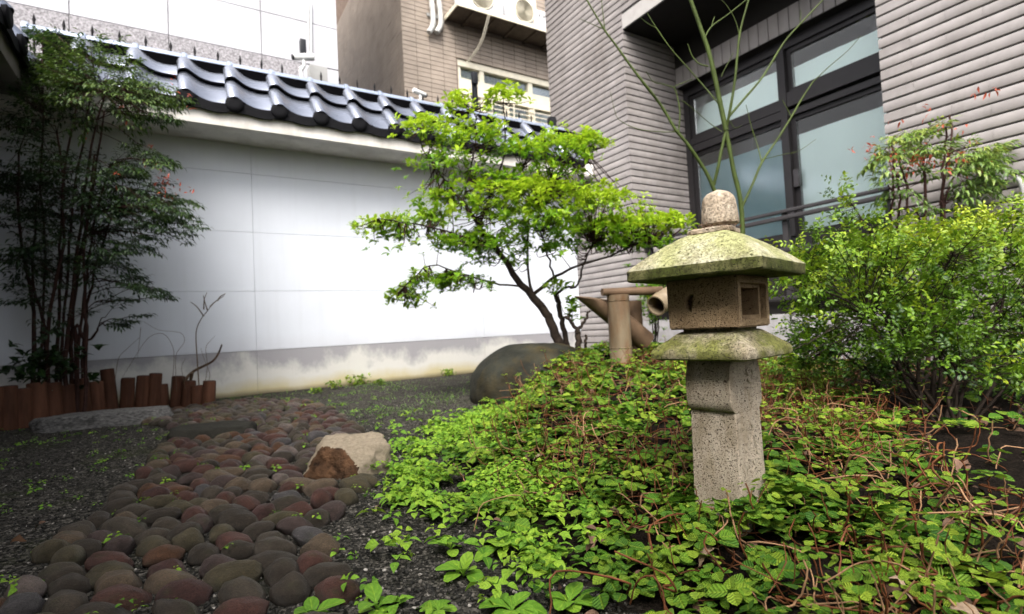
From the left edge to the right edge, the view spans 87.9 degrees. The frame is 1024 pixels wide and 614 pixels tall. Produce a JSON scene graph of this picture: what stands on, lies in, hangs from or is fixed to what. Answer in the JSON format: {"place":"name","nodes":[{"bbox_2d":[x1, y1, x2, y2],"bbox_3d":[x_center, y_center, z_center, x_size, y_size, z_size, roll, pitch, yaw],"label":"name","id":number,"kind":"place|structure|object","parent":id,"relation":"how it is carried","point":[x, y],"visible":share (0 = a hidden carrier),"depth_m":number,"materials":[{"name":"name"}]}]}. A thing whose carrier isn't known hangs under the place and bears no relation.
{"place":"outdoors","nodes":[
{"label":"outdoors","id":0,"kind":"place"},
{"bbox_2d":[6,0,338,83],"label":"panel building","id":1,"kind":"structure","parent":0,"point":[269,33],"depth_m":5.66,"materials":[{"name":"stone"}]},
{"bbox_2d":[307,0,311,52],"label":"wall conduit","id":2,"kind":"object","parent":1,"relation":"attached to","point":[310,25],"depth_m":6.17,"materials":[{"name":"white plastic"}]},
{"bbox_2d":[307,64,327,81],"bbox_3d":[-2.176,-2.305,5.968,0.190,0.770,0.150,-1,-3,-32],"label":"grey cabinet","id":3,"kind":"object","parent":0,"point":[314,71],"visible":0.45,"depth_m":5.91,"materials":[{"name":"beige metal"}]},
{"bbox_2d":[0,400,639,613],"bbox_3d":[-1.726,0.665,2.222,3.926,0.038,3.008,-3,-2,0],"label":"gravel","id":4,"kind":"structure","parent":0,"point":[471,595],"depth_m":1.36,"materials":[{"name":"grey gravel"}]},
{"bbox_2d":[0,353,1023,613],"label":"ground","id":5,"kind":"structure","parent":0,"point":[446,385],"depth_m":1.45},
{"bbox_2d":[0,386,3,430],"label":"log stake","id":6,"kind":"object","parent":5,"relation":"on","point":[1,405],"visible":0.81,"depth_m":3.39,"materials":[{"name":"brown wood"}]},
{"bbox_2d":[3,385,18,430],"bbox_3d":[-3.273,0.729,3.451,0.105,0.435,0.106,-5,-3,41],"label":"log stake","id":7,"kind":"object","parent":5,"relation":"on","point":[11,420],"visible":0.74,"depth_m":3.43,"materials":[{"name":"brown wood"}]},
{"bbox_2d":[11,534,27,541],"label":"fallen leaf","id":8,"kind":"object","parent":5,"relation":"on","point":[19,538],"visible":1,"depth_m":1.34,"materials":[{"name":"brown plant"}]},
{"bbox_2d":[0,0,40,97],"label":"roof","id":9,"kind":"structure","parent":5,"relation":"on","point":[14,39],"depth_m":3.43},
{"bbox_2d":[18,388,31,428],"bbox_3d":[-3.238,0.742,3.518,0.102,0.410,0.102,-1,-3,-40],"label":"log stake","id":10,"kind":"object","parent":5,"relation":"on","point":[25,406],"visible":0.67,"depth_m":3.49,"materials":[{"name":"brown wood"}]},
{"bbox_2d":[26,382,48,419],"bbox_3d":[-3.197,0.728,3.585,0.115,0.439,0.116,-6,-2,22],"label":"log stake","id":11,"kind":"object","parent":5,"relation":"on","point":[40,405],"visible":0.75,"depth_m":3.56,"materials":[{"name":"brown wood"}]},
{"bbox_2d":[0,329,106,390],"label":"undergrowth","id":12,"kind":"object","parent":5,"relation":"on","point":[55,358],"visible":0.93,"depth_m":3.59,"materials":[{"name":"green plant"}]},
{"bbox_2d":[47,382,63,416],"bbox_3d":[-3.149,0.733,3.653,0.102,0.430,0.103,-7,-3,30],"label":"log stake","id":13,"kind":"object","parent":5,"relation":"on","point":[55,399],"visible":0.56,"depth_m":3.63,"materials":[{"name":"brown wood"}]},
{"bbox_2d":[62,384,75,413],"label":"log stake","id":14,"kind":"object","parent":5,"relation":"on","point":[68,396],"visible":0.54,"depth_m":3.69,"materials":[{"name":"brown wood"}]},
{"bbox_2d":[70,378,91,411],"bbox_3d":[-3.102,0.734,3.832,0.111,0.438,0.110,-7,-2,5],"label":"log stake","id":15,"kind":"object","parent":5,"relation":"on","point":[81,395],"visible":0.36,"depth_m":3.80,"materials":[{"name":"brown wood"}]},
{"bbox_2d":[89,381,105,410],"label":"log stake","id":16,"kind":"object","parent":5,"relation":"on","point":[97,394],"visible":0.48,"depth_m":3.91,"materials":[{"name":"brown wood"}]},
{"bbox_2d":[29,405,173,432],"bbox_3d":[-2.629,0.787,3.437,0.774,0.221,0.295,-2,-2,-23],"label":"kerb stone","id":17,"kind":"object","parent":5,"relation":"on","point":[95,419],"visible":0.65,"depth_m":3.34,"materials":[{"name":"grey stone"}]},
{"bbox_2d":[0,24,210,411],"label":"nandina clump","id":18,"kind":"object","parent":5,"relation":"on","point":[65,82],"visible":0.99,"depth_m":3.64,"materials":[{"name":"plant"}]},
{"bbox_2d":[100,368,118,408],"bbox_3d":[-3.063,0.716,4.051,0.134,0.493,0.091,-3,-2,4],"label":"log stake","id":19,"kind":"object","parent":5,"relation":"on","point":[107,376],"visible":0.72,"depth_m":4.02,"materials":[{"name":"brown wood"}]},
{"bbox_2d":[119,377,134,408],"bbox_3d":[-2.978,0.752,4.107,0.098,0.410,0.093,2,-2,-19],"label":"log stake","id":20,"kind":"object","parent":5,"relation":"on","point":[127,392],"visible":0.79,"depth_m":4.07,"materials":[{"name":"brown wood"}]},
{"bbox_2d":[135,375,149,406],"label":"log stake","id":21,"kind":"object","parent":5,"relation":"on","point":[142,391],"visible":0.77,"depth_m":4.13,"materials":[{"name":"brown wood"}]},
{"bbox_2d":[148,373,162,406],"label":"log stake","id":22,"kind":"object","parent":5,"relation":"on","point":[155,388],"visible":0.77,"depth_m":4.19,"materials":[{"name":"brown wood"}]},
{"bbox_2d":[115,321,213,391],"bbox_3d":[-2.744,0.389,4.196,0.796,0.571,0.096,-3,-2,-1],"label":"dry vine","id":23,"kind":"object","parent":5,"relation":"on","point":[175,357],"visible":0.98,"depth_m":4.20,"materials":[{"name":"brown plant"}]},
{"bbox_2d":[160,384,169,405],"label":"log stake","id":24,"kind":"object","parent":5,"relation":"on","point":[165,400],"visible":0.42,"depth_m":4.26,"materials":[{"name":"brown wood"}]},
{"bbox_2d":[169,376,184,407],"bbox_3d":[-2.696,0.752,4.267,0.099,0.394,0.098,4,-2,-15],"label":"log stake","id":25,"kind":"object","parent":5,"relation":"on","point":[175,398],"visible":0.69,"depth_m":4.23,"materials":[{"name":"brown wood"}]},
{"bbox_2d":[180,380,195,406],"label":"log stake","id":26,"kind":"object","parent":5,"relation":"on","point":[186,397],"visible":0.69,"depth_m":4.21,"materials":[{"name":"brown wood"}]},
{"bbox_2d":[0,397,377,613],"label":"cobblestone path","id":27,"kind":"structure","parent":5,"relation":"on","point":[229,505],"depth_m":1.34,"materials":[{"name":"brown stone"}]},
{"bbox_2d":[191,385,202,404],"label":"log stake","id":28,"kind":"object","parent":5,"relation":"on","point":[196,394],"visible":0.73,"depth_m":4.20,"materials":[{"name":"brown wood"}]},
{"bbox_2d":[0,392,400,613],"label":"path seedlings","id":29,"kind":"object","parent":5,"relation":"on","point":[13,589],"visible":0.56,"depth_m":1.66,"materials":[{"name":"green plant"}]},
{"bbox_2d":[184,344,221,380],"bbox_3d":[-2.502,0.545,4.271,0.354,0.472,0.082,-3,-2,-6],"label":"crooked stick","id":30,"kind":"object","parent":5,"relation":"on","point":[190,375],"visible":0.66,"depth_m":4.27,"materials":[{"name":"brown wood"}]},
{"bbox_2d":[191,293,224,384],"bbox_3d":[-2.424,0.288,4.237,0.292,0.809,0.066,-3,-2,11],"label":"dry twig","id":31,"kind":"object","parent":5,"relation":"on","point":[204,305],"visible":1,"depth_m":4.24,"materials":[{"name":"brown wood"}]},
{"bbox_2d":[202,380,215,403],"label":"log stake","id":32,"kind":"object","parent":5,"relation":"on","point":[209,391],"visible":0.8,"depth_m":4.19,"materials":[{"name":"brown wood"}]},
{"bbox_2d":[166,420,256,441],"bbox_3d":[-1.603,0.713,2.832,0.525,0.168,0.344,-3,-2,0],"label":"flat stone","id":33,"kind":"object","parent":5,"relation":"on","point":[212,430],"visible":0.46,"depth_m":2.74,"materials":[{"name":"grey stone"}]},
{"bbox_2d":[0,21,592,403],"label":"garden wall","id":34,"kind":"structure","parent":5,"relation":"on","point":[287,178],"depth_m":5.02,"materials":[{"name":"white paint"}]},
{"bbox_2d":[32,14,531,121],"bbox_3d":[-1.885,-2.066,5.983,5.580,1.100,0.026,-1,-3,-32],"label":"spiked fence","id":35,"kind":"object","parent":34,"relation":"attached to","point":[119,36],"visible":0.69,"depth_m":5.34,"materials":[{"name":"metal"}]},
{"bbox_2d":[299,38,305,52],"bbox_3d":[-2.244,-2.777,5.693,0.060,0.175,0.060,-1,-3,-32],"label":"sensor post","id":36,"kind":"object","parent":34,"relation":"on","point":[302,45],"visible":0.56,"depth_m":5.67,"materials":[{"name":"grey plastic"}]},
{"bbox_2d":[291,53,314,76],"bbox_3d":[-2.192,-2.424,5.583,0.231,0.535,0.076,-1,-3,-32],"label":"security camera","id":37,"kind":"object","parent":34,"relation":"attached to","point":[303,57],"visible":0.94,"depth_m":5.57,"materials":[{"name":"white plastic"}]},
{"bbox_2d":[412,88,427,99],"bbox_3d":[-1.079,-2.364,6.266,0.182,0.423,0.060,-1,-3,-32],"label":"security camera","id":38,"kind":"object","parent":34,"relation":"attached to","point":[421,94],"visible":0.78,"depth_m":6.25,"materials":[{"name":"white plastic"}]},
{"bbox_2d":[471,71,477,110],"bbox_3d":[-0.470,-2.700,6.639,0.090,0.454,0.101,-1,-3,-32],"label":"sensor post","id":39,"kind":"object","parent":34,"relation":"on","point":[474,79],"visible":0.88,"depth_m":6.63,"materials":[{"name":"black metal"}]},
{"bbox_2d":[547,116,556,125],"bbox_3d":[0.536,-2.427,7.114,0.090,0.218,0.090,-1,-3,-32],"label":"sensor post","id":40,"kind":"object","parent":34,"relation":"on","point":[552,119],"visible":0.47,"depth_m":7.08,"materials":[{"name":"grey metal"}]},
{"bbox_2d":[307,387,322,393],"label":"wall weed","id":41,"kind":"object","parent":5,"relation":"on","point":[318,389],"depth_m":4.66,"materials":[{"name":"green plant"}]},
{"bbox_2d":[294,596,344,613],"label":"weed plant","id":42,"kind":"object","parent":5,"relation":"on","point":[311,603],"visible":0.77,"depth_m":0.94,"materials":[{"name":"green plant"}]},
{"bbox_2d":[324,380,342,388],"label":"wall weed","id":43,"kind":"object","parent":5,"relation":"on","point":[334,384],"depth_m":5.04,"materials":[{"name":"green plant"}]},
{"bbox_2d":[303,431,393,479],"bbox_3d":[-0.597,0.589,1.940,0.329,0.235,0.224,-3,-2,-4],"label":"broken rock","id":44,"kind":"object","parent":5,"relation":"on","point":[337,456],"visible":0.64,"depth_m":1.89,"materials":[{"name":"beige stone"}]},
{"bbox_2d":[219,376,478,416],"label":"short grass","id":45,"kind":"structure","parent":5,"relation":"on","point":[447,399],"depth_m":4.06,"materials":[{"name":"green plant"}]},
{"bbox_2d":[345,372,370,384],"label":"wall weed","id":46,"kind":"object","parent":5,"relation":"on","point":[358,380],"depth_m":5.31,"materials":[{"name":"green plant"}]},
{"bbox_2d":[372,378,384,384],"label":"wall weed","id":47,"kind":"object","parent":5,"relation":"on","point":[379,381],"depth_m":5.18,"materials":[{"name":"green plant"}]},
{"bbox_2d":[358,582,405,613],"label":"weed plant","id":48,"kind":"object","parent":5,"relation":"on","point":[373,591],"visible":0.91,"depth_m":0.96,"materials":[{"name":"green plant"}]},
{"bbox_2d":[403,459,417,467],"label":"weed plant","id":49,"kind":"object","parent":5,"relation":"on","point":[405,460],"visible":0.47,"depth_m":1.97,"materials":[{"name":"green plant"}]},
{"bbox_2d":[420,509,444,517],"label":"weed plant","id":50,"kind":"object","parent":5,"relation":"on","point":[429,513],"visible":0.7,"depth_m":1.41,"materials":[{"name":"green plant"}]},
{"bbox_2d":[416,599,456,613],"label":"weed plant","id":51,"kind":"object","parent":5,"relation":"on","point":[451,608],"visible":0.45,"depth_m":0.94,"materials":[{"name":"green plant"}]},
{"bbox_2d":[336,0,550,123],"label":"brown building","id":52,"kind":"structure","parent":5,"relation":"on","point":[384,46],"depth_m":9.39,"materials":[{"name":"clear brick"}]},
{"bbox_2d":[426,0,443,34],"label":"lagged pipes","id":53,"kind":"object","parent":52,"relation":"attached to","point":[432,15],"visible":1,"depth_m":8.85,"materials":[{"name":"white plastic"}]},
{"bbox_2d":[454,0,502,14],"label":"air conditioner","id":54,"kind":"object","parent":52,"relation":"on","point":[495,6],"visible":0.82,"depth_m":9.00,"materials":[{"name":"white metal"}]},
{"bbox_2d":[467,14,489,62],"bbox_3d":[-0.560,-4.573,9.070,0.551,0.647,0.090,-5,-3,38],"label":"hanging cable","id":55,"kind":"object","parent":52,"relation":"hanging from","point":[481,39],"visible":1,"depth_m":9.06,"materials":[{"name":"beige plastic"}]},
{"bbox_2d":[460,69,546,124],"bbox_3d":[0.438,-2.819,10.204,3.595,2.968,0.066,-1,-3,-32],"label":"window curtain","id":56,"kind":"object","parent":52,"relation":"hanging from","point":[465,74],"depth_m":9.86,"materials":[{"name":"white fabric"}]},
{"bbox_2d":[457,58,550,123],"bbox_3d":[0.585,-2.840,10.061,3.495,2.986,0.132,-1,-3,-32],"label":"window","id":57,"kind":"structure","parent":52,"relation":"in","point":[537,89],"depth_m":9.75,"materials":[{"name":"white glass"}]},
{"bbox_2d":[502,0,533,23],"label":"air conditioner","id":58,"kind":"object","parent":52,"relation":"on","point":[521,10],"visible":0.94,"depth_m":9.34,"materials":[{"name":"white metal"}]},
{"bbox_2d":[533,10,545,27],"bbox_3d":[0.560,-5.173,9.752,0.400,0.386,0.235,-1,-3,-32],"label":"junction box","id":59,"kind":"object","parent":52,"relation":"on","point":[540,15],"visible":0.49,"depth_m":9.62,"materials":[{"name":"white plastic"}]},
{"bbox_2d":[428,535,464,556],"bbox_3d":[-0.147,0.542,1.195,0.083,0.034,0.072,-2,-2,-19],"label":"weed plant","id":60,"kind":"object","parent":5,"relation":"on","point":[451,552],"visible":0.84,"depth_m":1.20,"materials":[{"name":"green plant"}]},
{"bbox_2d":[439,368,455,375],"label":"wall weed","id":61,"kind":"object","parent":5,"relation":"on","point":[451,370],"depth_m":5.84,"materials":[{"name":"green plant"}]},
{"bbox_2d":[435,552,484,581],"bbox_3d":[-0.099,0.531,1.070,0.106,0.052,0.086,-3,-2,2],"label":"weed plant","id":62,"kind":"object","parent":5,"relation":"on","point":[466,560],"visible":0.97,"depth_m":1.07,"materials":[{"name":"green plant"}]},
{"bbox_2d":[461,476,477,488],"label":"weed plant","id":63,"kind":"object","parent":5,"relation":"on","point":[466,477],"visible":0.16,"depth_m":1.68,"materials":[{"name":"green plant"}]},
{"bbox_2d":[356,373,607,613],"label":"lime weeds","id":64,"kind":"object","parent":5,"relation":"on","point":[394,494],"visible":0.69,"depth_m":1.46,"materials":[{"name":"green plant"}]},
{"bbox_2d":[585,533,596,547],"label":"fallen leaf","id":65,"kind":"object","parent":64,"relation":"on","point":[590,538],"visible":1,"depth_m":1.11,"materials":[{"name":"beige plant"}]},
{"bbox_2d":[474,528,532,561],"bbox_3d":[-0.026,0.532,1.193,0.135,0.042,0.139,-1,-3,-32],"label":"weed plant","id":66,"kind":"object","parent":5,"relation":"on","point":[507,539],"visible":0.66,"depth_m":1.18,"materials":[{"name":"green plant"}]},
{"bbox_2d":[479,591,546,613],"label":"weed plant","id":67,"kind":"object","parent":5,"relation":"on","point":[506,600],"visible":0.98,"depth_m":0.93,"materials":[{"name":"green plant"}]},
{"bbox_2d":[349,78,699,349],"bbox_3d":[0.087,-0.632,3.942,2.637,2.081,1.409,-3,-2,-6],"label":"green shrub","id":68,"kind":"object","parent":5,"relation":"on","point":[550,186],"visible":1,"depth_m":3.82,"materials":[{"name":"green plant"}]},
{"bbox_2d":[469,343,580,405],"bbox_3d":[0.187,0.577,3.752,0.975,0.656,0.844,-3,-2,0],"label":"boulder","id":69,"kind":"object","parent":5,"relation":"on","point":[488,379],"visible":0.38,"depth_m":3.47,"materials":[{"name":"grey stone"}]},
{"bbox_2d":[545,581,599,612],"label":"weed plant","id":70,"kind":"object","parent":5,"relation":"on","point":[563,601],"visible":0.94,"depth_m":0.93,"materials":[{"name":"green plant"}]},
{"bbox_2d":[574,286,667,362],"bbox_3d":[0.829,0.073,3.102,0.882,0.695,0.422,-1,-3,-32],"label":"bamboo spout","id":71,"kind":"object","parent":5,"relation":"on","point":[618,312],"visible":0.62,"depth_m":2.98,"materials":[{"name":"brown wood"}]},
{"bbox_2d":[621,251,668,342],"bbox_3d":[1.287,-0.032,4.870,0.483,0.999,0.756,-4,-2,27],"label":"soft bush","id":72,"kind":"object","parent":5,"relation":"on","point":[655,321],"visible":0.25,"depth_m":4.87,"materials":[{"name":"green plant"}]},
{"bbox_2d":[627,190,805,535],"bbox_3d":[0.457,0.132,1.153,0.286,0.780,0.285,-5,-3,44],"label":"stone lantern","id":73,"kind":"object","parent":5,"relation":"on","point":[714,277],"visible":0.89,"depth_m":1.10,"materials":[{"name":"grey stone"}]},
{"bbox_2d":[698,219,740,228],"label":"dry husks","id":74,"kind":"object","parent":73,"relation":"on","point":[718,225],"visible":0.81,"depth_m":1.14},
{"bbox_2d":[581,0,860,233],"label":"bare tree","id":75,"kind":"object","parent":5,"relation":"on","point":[726,137],"visible":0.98,"depth_m":2.75,"materials":[{"name":"green plant"}]},
{"bbox_2d":[420,337,1023,613],"bbox_3d":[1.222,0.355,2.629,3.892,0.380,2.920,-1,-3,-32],"label":"creeping plants","id":76,"kind":"object","parent":5,"relation":"on","point":[776,496],"visible":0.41,"depth_m":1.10,"materials":[{"name":"green plant"}]},
{"bbox_2d":[699,545,718,565],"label":"fallen leaf","id":77,"kind":"object","parent":76,"relation":"on","point":[703,557],"visible":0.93,"depth_m":0.97,"materials":[{"name":"beige plant"}]},
{"bbox_2d":[881,575,914,603],"bbox_3d":[0.572,0.412,0.784,0.025,0.032,0.043,-2,-2,-28],"label":"fallen leaf","id":78,"kind":"object","parent":76,"relation":"on","point":[895,578],"visible":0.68,"depth_m":0.79,"materials":[{"name":"beige plant"}]},
{"bbox_2d":[954,457,967,472],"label":"fallen leaf","id":79,"kind":"object","parent":76,"relation":"on","point":[958,464],"visible":0.79,"depth_m":1.16,"materials":[{"name":"beige plant"}]},
{"bbox_2d":[947,602,979,613],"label":"fallen leaf","id":80,"kind":"object","parent":76,"relation":"on","point":[962,606],"visible":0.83,"depth_m":0.71,"materials":[{"name":"beige plant"}]},
{"bbox_2d":[446,361,1023,613],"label":"leaf litter","id":81,"kind":"object","parent":5,"relation":"on","point":[944,523],"visible":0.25,"depth_m":1.29,"materials":[{"name":"brown plant"}]},
{"bbox_2d":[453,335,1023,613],"bbox_3d":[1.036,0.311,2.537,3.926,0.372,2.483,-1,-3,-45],"label":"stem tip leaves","id":82,"kind":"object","parent":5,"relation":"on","point":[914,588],"visible":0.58,"depth_m":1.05,"materials":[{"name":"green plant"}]},
{"bbox_2d":[544,0,1023,360],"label":"tiled building","id":83,"kind":"structure","parent":5,"relation":"on","point":[944,58],"depth_m":5.79,"materials":[{"name":"tile"}]},
{"bbox_2d":[699,71,777,132],"bbox_3d":[2.576,-2.330,6.127,0.016,0.330,1.078,-1,-3,-32],"label":"window blind","id":84,"kind":"object","parent":83,"relation":"attached to","point":[764,92],"depth_m":6.01,"materials":[{"name":"white fabric"}]},
{"bbox_2d":[700,141,785,238],"bbox_3d":[2.629,-1.247,6.085,0.016,1.000,1.078,-1,-3,-32],"label":"window blind","id":85,"kind":"object","parent":83,"relation":"attached to","point":[767,194],"depth_m":5.91,"materials":[{"name":"grey fabric"}]},
{"bbox_2d":[643,186,896,319],"bbox_3d":[2.249,-0.340,5.049,0.092,1.005,2.572,-1,-3,-32],"label":"railing","id":86,"kind":"object","parent":83,"relation":"attached to","point":[785,217],"depth_m":4.69,"materials":[{"name":"black metal"}]},
{"bbox_2d":[683,0,885,248],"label":"window","id":87,"kind":"structure","parent":83,"relation":"in","point":[861,78],"depth_m":5.51,"materials":[{"name":"black metal"}]},
{"bbox_2d":[794,30,880,86],"bbox_3d":[3.234,-2.419,5.059,0.016,0.220,1.103,-1,-3,-32],"label":"window blind","id":88,"kind":"object","parent":83,"relation":"attached to","point":[859,49],"depth_m":5.16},
{"bbox_2d":[799,106,890,229],"bbox_3d":[3.289,-1.321,5.017,0.016,1.000,1.103,-1,-3,-32],"label":"window blind","id":89,"kind":"object","parent":83,"relation":"attached to","point":[827,152],"depth_m":5.16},
{"bbox_2d":[987,152,1023,234],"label":"wall box","id":90,"kind":"object","parent":83,"relation":"attached to","point":[1020,184],"visible":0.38,"depth_m":3.26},
{"bbox_2d":[763,171,1023,427],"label":"hedge bush","id":91,"kind":"object","parent":5,"relation":"on","point":[916,330],"visible":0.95,"depth_m":1.80,"materials":[{"name":"green plant"}]},
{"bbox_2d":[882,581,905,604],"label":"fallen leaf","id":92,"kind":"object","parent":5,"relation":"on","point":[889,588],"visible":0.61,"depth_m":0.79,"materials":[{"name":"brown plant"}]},
{"bbox_2d":[848,86,1023,368],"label":"nandina shrub","id":93,"kind":"object","parent":5,"relation":"on","point":[970,162],"visible":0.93,"depth_m":3.18,"materials":[{"name":"green plant"}]},
{"bbox_2d":[949,471,978,483],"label":"weed plant","id":94,"kind":"object","parent":5,"relation":"on","point":[962,477],"visible":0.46,"depth_m":1.16,"materials":[{"name":"green plant"}]},
{"bbox_2d":[955,500,987,516],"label":"weed plant","id":95,"kind":"object","parent":5,"relation":"on","point":[976,502],"visible":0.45,"depth_m":1.00,"materials":[{"name":"green plant"}]},
{"bbox_2d":[992,515,1023,531],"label":"weed plant","id":96,"kind":"object","parent":5,"relation":"on","point":[1012,522],"visible":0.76,"depth_m":0.94,"materials":[{"name":"green plant"}]}
]}

